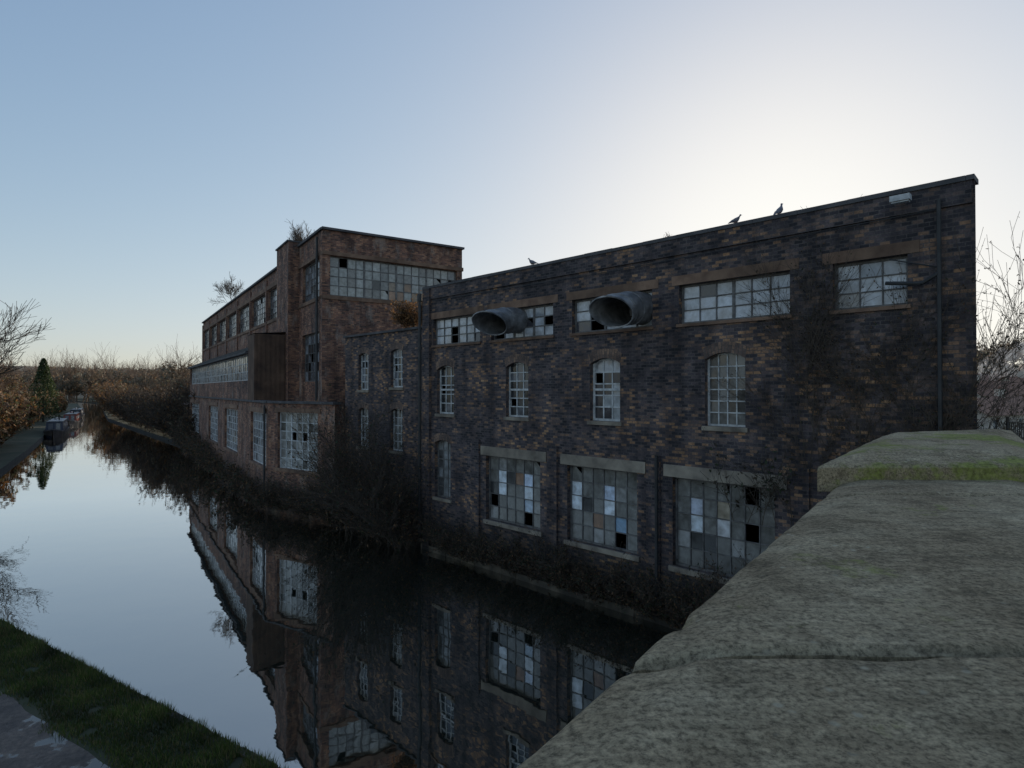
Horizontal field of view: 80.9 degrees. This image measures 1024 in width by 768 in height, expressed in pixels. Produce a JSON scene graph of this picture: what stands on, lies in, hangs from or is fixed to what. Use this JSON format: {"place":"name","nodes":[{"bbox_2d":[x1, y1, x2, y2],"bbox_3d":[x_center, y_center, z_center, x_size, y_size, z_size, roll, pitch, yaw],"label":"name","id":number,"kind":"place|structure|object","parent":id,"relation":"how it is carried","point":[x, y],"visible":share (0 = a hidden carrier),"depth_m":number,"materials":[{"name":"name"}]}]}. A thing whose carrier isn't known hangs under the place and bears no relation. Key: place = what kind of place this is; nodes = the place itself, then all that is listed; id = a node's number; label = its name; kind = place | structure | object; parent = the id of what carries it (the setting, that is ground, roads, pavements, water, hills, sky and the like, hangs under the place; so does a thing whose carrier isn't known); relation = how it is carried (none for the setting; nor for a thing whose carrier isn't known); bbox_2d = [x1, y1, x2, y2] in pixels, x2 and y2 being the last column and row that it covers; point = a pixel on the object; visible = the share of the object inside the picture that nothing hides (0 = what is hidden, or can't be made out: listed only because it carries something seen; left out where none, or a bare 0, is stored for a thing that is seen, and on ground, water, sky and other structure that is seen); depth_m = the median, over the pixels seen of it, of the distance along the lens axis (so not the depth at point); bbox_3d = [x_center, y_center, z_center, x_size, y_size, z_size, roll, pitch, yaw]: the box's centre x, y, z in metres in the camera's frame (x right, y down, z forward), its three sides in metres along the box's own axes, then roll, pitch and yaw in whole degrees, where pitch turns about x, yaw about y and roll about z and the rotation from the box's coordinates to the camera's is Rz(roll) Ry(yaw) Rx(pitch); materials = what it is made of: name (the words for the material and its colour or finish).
{"place":"outdoors","nodes":[
{"label":"outdoors","id":0,"kind":"place"},
{"bbox_2d":[0,691,109,767],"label":"muddy path","id":1,"kind":"structure","parent":0,"point":[24,743],"depth_m":8.75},
{"bbox_2d":[2,366,182,396],"bbox_3d":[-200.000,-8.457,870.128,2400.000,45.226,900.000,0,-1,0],"label":"distant hill","id":2,"kind":"structure","parent":0,"point":[79,395],"depth_m":801.98,"materials":[{"name":"brown plant"}]},
{"bbox_2d":[0,401,677,767],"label":"canal water","id":3,"kind":"structure","parent":0,"point":[151,565],"depth_m":14.32,"materials":[{"name":"liquid"}]},
{"bbox_2d":[43,417,69,437],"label":"narrowboat","id":4,"kind":"object","parent":3,"relation":"on","point":[58,427],"visible":0.92,"depth_m":70.72,"materials":[{"name":"paint"}]},
{"bbox_2d":[63,410,81,426],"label":"narrowboat","id":5,"kind":"object","parent":3,"relation":"on","point":[74,418],"visible":0.74,"depth_m":92.52,"materials":[{"name":"red paint"}]},
{"bbox_2d":[70,408,84,417],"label":"narrowboat","id":6,"kind":"object","parent":3,"relation":"on","point":[82,413],"visible":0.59,"depth_m":115.18,"materials":[{"name":"paint"}]},
{"bbox_2d":[0,397,758,767],"bbox_3d":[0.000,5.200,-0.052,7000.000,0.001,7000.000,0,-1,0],"label":"ground","id":7,"kind":"structure","parent":0,"point":[18,443],"depth_m":10.05,"materials":[{"name":"green plant"}]},
{"bbox_2d":[0,346,35,395],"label":"bank trees","id":8,"kind":"object","parent":7,"relation":"on","point":[5,383],"visible":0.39,"depth_m":115.14,"materials":[{"name":"brown plant"}]},
{"bbox_2d":[0,298,51,388],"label":"bare tree","id":9,"kind":"object","parent":7,"relation":"on","point":[5,341],"visible":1,"depth_m":43.77,"materials":[{"name":"brown plant"}]},
{"bbox_2d":[0,386,71,447],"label":"autumn hedge","id":10,"kind":"object","parent":7,"relation":"on","point":[18,411],"visible":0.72,"depth_m":65.95,"materials":[{"name":"brown plant"}]},
{"bbox_2d":[28,358,62,421],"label":"conifer tree","id":11,"kind":"object","parent":7,"relation":"on","point":[41,375],"visible":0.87,"depth_m":97.80,"materials":[{"name":"green plant"}]},
{"bbox_2d":[7,334,201,402],"bbox_3d":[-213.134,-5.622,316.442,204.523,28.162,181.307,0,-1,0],"label":"distant woodland","id":12,"kind":"object","parent":7,"relation":"on","point":[72,381],"visible":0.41,"depth_m":252.13,"materials":[{"name":"brown plant"}]},
{"bbox_2d":[1,622,277,767],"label":"bank edging stones","id":13,"kind":"object","parent":7,"relation":"on","point":[242,749],"visible":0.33,"depth_m":9.49,"materials":[{"name":"grey stone"}]},
{"bbox_2d":[0,617,286,767],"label":"grass verge","id":14,"kind":"object","parent":7,"relation":"on","point":[86,696],"depth_m":9.61,"materials":[{"name":"green plant"}]},
{"bbox_2d":[99,373,197,437],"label":"bramble bank","id":15,"kind":"structure","parent":7,"relation":"on","point":[156,407],"depth_m":64.19,"materials":[{"name":"brown plant"}]},
{"bbox_2d":[0,400,421,546],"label":"canal bank edge","id":16,"kind":"object","parent":7,"relation":"on","point":[5,467],"visible":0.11,"depth_m":56.63,"materials":[{"name":"grey stone"}]},
{"bbox_2d":[82,376,148,423],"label":"bank scrub","id":17,"kind":"object","parent":16,"relation":"on","point":[95,392],"visible":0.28,"depth_m":107.77,"materials":[{"name":"brown plant"}]},
{"bbox_2d":[161,411,261,507],"bbox_3d":[-20.983,3.967,41.151,3.661,3.788,34.943,0,-1,-34],"label":"canalside shrub","id":18,"kind":"object","parent":7,"relation":"on","point":[190,445],"visible":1,"depth_m":36.22,"materials":[{"name":"brown plant"}]},
{"bbox_2d":[244,475,337,526],"bbox_3d":[-9.145,4.835,25.517,6.476,1.839,2.275,0,-1,40],"label":"canalside shrub","id":19,"kind":"object","parent":7,"relation":"on","point":[273,493],"visible":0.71,"depth_m":25.78,"materials":[{"name":"brown plant"}]},
{"bbox_2d":[187,226,464,520],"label":"brick factory","id":20,"kind":"structure","parent":7,"relation":"on","point":[272,339],"depth_m":29.75,"materials":[{"name":"brick"}]},
{"bbox_2d":[210,271,244,305],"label":"rooftop birch","id":21,"kind":"object","parent":20,"relation":"on","point":[227,285],"visible":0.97,"depth_m":49.56,"materials":[{"name":"green plant"}]},
{"bbox_2d":[285,220,314,240],"bbox_3d":[-11.788,-8.066,34.448,2.257,2.831,4.222,0,-1,-17],"label":"rooftop birch","id":22,"kind":"object","parent":20,"relation":"on","point":[297,237],"visible":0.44,"depth_m":33.60,"materials":[{"name":"green plant"}]},
{"bbox_2d":[188,256,455,471],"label":"window frames","id":23,"kind":"structure","parent":20,"relation":"in","point":[245,349],"depth_m":29.80,"materials":[{"name":"white paint"}]},
{"bbox_2d":[192,257,454,470],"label":"window panes","id":24,"kind":"structure","parent":20,"relation":"in","point":[333,261],"depth_m":29.27,"materials":[{"name":"grey glass"}]},
{"bbox_2d":[238,379,441,550],"bbox_3d":[-6.338,2.856,21.477,7.697,6.236,8.827,1,-1,-43],"label":"canalside thicket","id":25,"kind":"object","parent":7,"relation":"on","point":[361,505],"visible":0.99,"depth_m":21.04,"materials":[{"name":"brown plant"}]},
{"bbox_2d":[345,329,421,535],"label":"walls","id":26,"kind":"structure","parent":7,"relation":"on","point":[380,349],"depth_m":23.10,"materials":[{"name":"brown brick"}]},
{"bbox_2d":[361,349,402,450],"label":"window frames","id":27,"kind":"structure","parent":26,"relation":"attached to","point":[398,378],"depth_m":22.96,"materials":[{"name":"white metal"}]},
{"bbox_2d":[343,326,421,454],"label":"stone trim","id":28,"kind":"structure","parent":26,"relation":"attached to","point":[388,331],"depth_m":22.82,"materials":[{"name":"stone"}]},
{"bbox_2d":[384,290,421,328],"bbox_3d":[-3.517,-2.669,21.938,2.543,1.390,1.632,0,-1,19],"label":"rooftop buddleia","id":29,"kind":"object","parent":28,"relation":"on","point":[406,316],"visible":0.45,"depth_m":21.94,"materials":[{"name":"brown plant"}]},
{"bbox_2d":[362,350,402,449],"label":"window panes","id":30,"kind":"object","parent":26,"relation":"in","point":[398,420],"visible":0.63,"depth_m":22.88,"materials":[{"name":"glass"}]},
{"bbox_2d":[413,500,782,629],"bbox_3d":[2.678,3.920,14.857,4.432,3.520,17.700,0,-1,-36],"label":"buddleia shrub","id":31,"kind":"object","parent":7,"relation":"on","point":[577,580],"visible":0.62,"depth_m":15.23,"materials":[{"name":"brown plant"}]},
{"bbox_2d":[417,174,978,630],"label":"brick warehouse","id":32,"kind":"structure","parent":7,"relation":"on","point":[565,416],"depth_m":13.95,"materials":[{"name":"brick"}]},
{"bbox_2d":[472,307,530,335],"bbox_3d":[-0.318,-1.831,17.342,1.734,0.873,0.797,1,-1,-44],"label":"ventilation duct","id":33,"kind":"object","parent":32,"relation":"attached to","point":[502,320],"visible":1,"depth_m":17.33,"materials":[{"name":"black metal"}]},
{"bbox_2d":[528,258,538,264],"bbox_3d":[0.606,-3.538,17.380,0.359,0.250,0.140,0,-1,23],"label":"pigeon","id":34,"kind":"object","parent":32,"relation":"on","point":[532,262],"visible":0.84,"depth_m":17.33,"materials":[{"name":"grey"}]},
{"bbox_2d":[589,291,652,327],"bbox_3d":[2.654,-1.792,14.234,1.834,0.934,0.838,1,-1,-44],"label":"ventilation duct","id":35,"kind":"object","parent":32,"relation":"attached to","point":[610,310],"visible":0.98,"depth_m":14.22,"materials":[{"name":"black metal"}]},
{"bbox_2d":[437,258,905,574],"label":"window panes","id":36,"kind":"structure","parent":32,"relation":"in","point":[890,267],"depth_m":13.84,"materials":[{"name":"grey glass"}]},
{"bbox_2d":[436,255,907,576],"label":"window frames","id":37,"kind":"structure","parent":32,"relation":"in","point":[733,305],"depth_m":15.04,"materials":[{"name":"white paint"}]},
{"bbox_2d":[728,214,740,223],"bbox_3d":[4.849,-3.561,13.037,0.119,0.210,0.310,1,-1,-43],"label":"pigeon","id":38,"kind":"object","parent":32,"relation":"on","point":[735,220],"visible":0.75,"depth_m":12.99,"materials":[{"name":"grey"}]},
{"bbox_2d":[697,423,815,527],"bbox_3d":[4.939,1.884,12.158,2.335,2.081,1.568,0,-1,30],"label":"wall plant","id":39,"kind":"object","parent":32,"relation":"attached to","point":[773,490],"depth_m":12.14,"materials":[{"name":"brown plant"}]},
{"bbox_2d":[773,203,782,214],"bbox_3d":[5.480,-3.593,12.359,0.269,0.274,0.133,0,-1,-12],"label":"pigeon","id":40,"kind":"object","parent":32,"relation":"on","point":[779,210],"visible":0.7,"depth_m":12.32,"materials":[{"name":"grey"}]},
{"bbox_2d":[671,195,1023,509],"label":"wall creeper","id":41,"kind":"object","parent":32,"relation":"attached to","point":[946,421],"depth_m":10.94,"materials":[{"name":"brown plant"}]},
{"bbox_2d":[517,429,1023,767],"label":"stone bridge","id":42,"kind":"structure","parent":7,"relation":"on","point":[867,611],"depth_m":0.85,"materials":[{"name":"concrete"}]},
{"bbox_2d":[997,370,1023,386],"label":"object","id":43,"kind":"structure","parent":7,"relation":"on","point":[1019,374],"depth_m":93.07,"materials":[{"name":"tile"}]},
{"bbox_2d":[0,0,1023,370],"label":"sky","id":44,"kind":"structure","parent":0,"point":[152,152],"materials":[{"name":"blue"}]},
{"bbox_2d":[977,364,1023,438],"bbox_3d":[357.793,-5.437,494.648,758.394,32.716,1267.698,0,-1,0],"label":"hillside","id":45,"kind":"structure","parent":0,"point":[996,372],"depth_m":222.71,"materials":[{"name":"grey plant"}]},
{"bbox_2d":[978,374,1000,380],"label":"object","id":46,"kind":"structure","parent":45,"relation":"on","point":[987,377],"depth_m":121.98,"materials":[{"name":"tile"}]},
{"bbox_2d":[978,369,1014,376],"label":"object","id":47,"kind":"structure","parent":45,"relation":"on","point":[996,373],"depth_m":128.51,"materials":[{"name":"tile"}]},
{"bbox_2d":[977,327,1023,372],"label":"hillside trees","id":48,"kind":"object","parent":45,"relation":"on","point":[1020,354],"visible":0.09,"depth_m":208.86,"materials":[{"name":"brown plant"}]},
{"bbox_2d":[977,397,1023,436],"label":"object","id":49,"kind":"structure","parent":45,"relation":"on","point":[987,410],"depth_m":59.91,"materials":[{"name":"tile"}]},
{"bbox_2d":[977,375,1023,397],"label":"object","id":50,"kind":"structure","parent":45,"relation":"on","point":[988,391],"depth_m":84.34,"materials":[{"name":"tile"}]},
{"bbox_2d":[989,387,1023,409],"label":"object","id":51,"kind":"structure","parent":45,"relation":"on","point":[1014,401],"depth_m":69.48,"materials":[{"name":"tile"}]},
{"bbox_2d":[991,384,1023,438],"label":"roadside shrub","id":52,"kind":"object","parent":45,"relation":"on","point":[1015,413],"visible":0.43,"depth_m":12.98,"materials":[{"name":"brown plant"}]},
{"bbox_2d":[1006,417,1023,439],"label":"metal railing","id":53,"kind":"object","parent":45,"relation":"on","point":[1008,424],"visible":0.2,"depth_m":12.41,"materials":[{"name":"black metal"}]}
]}

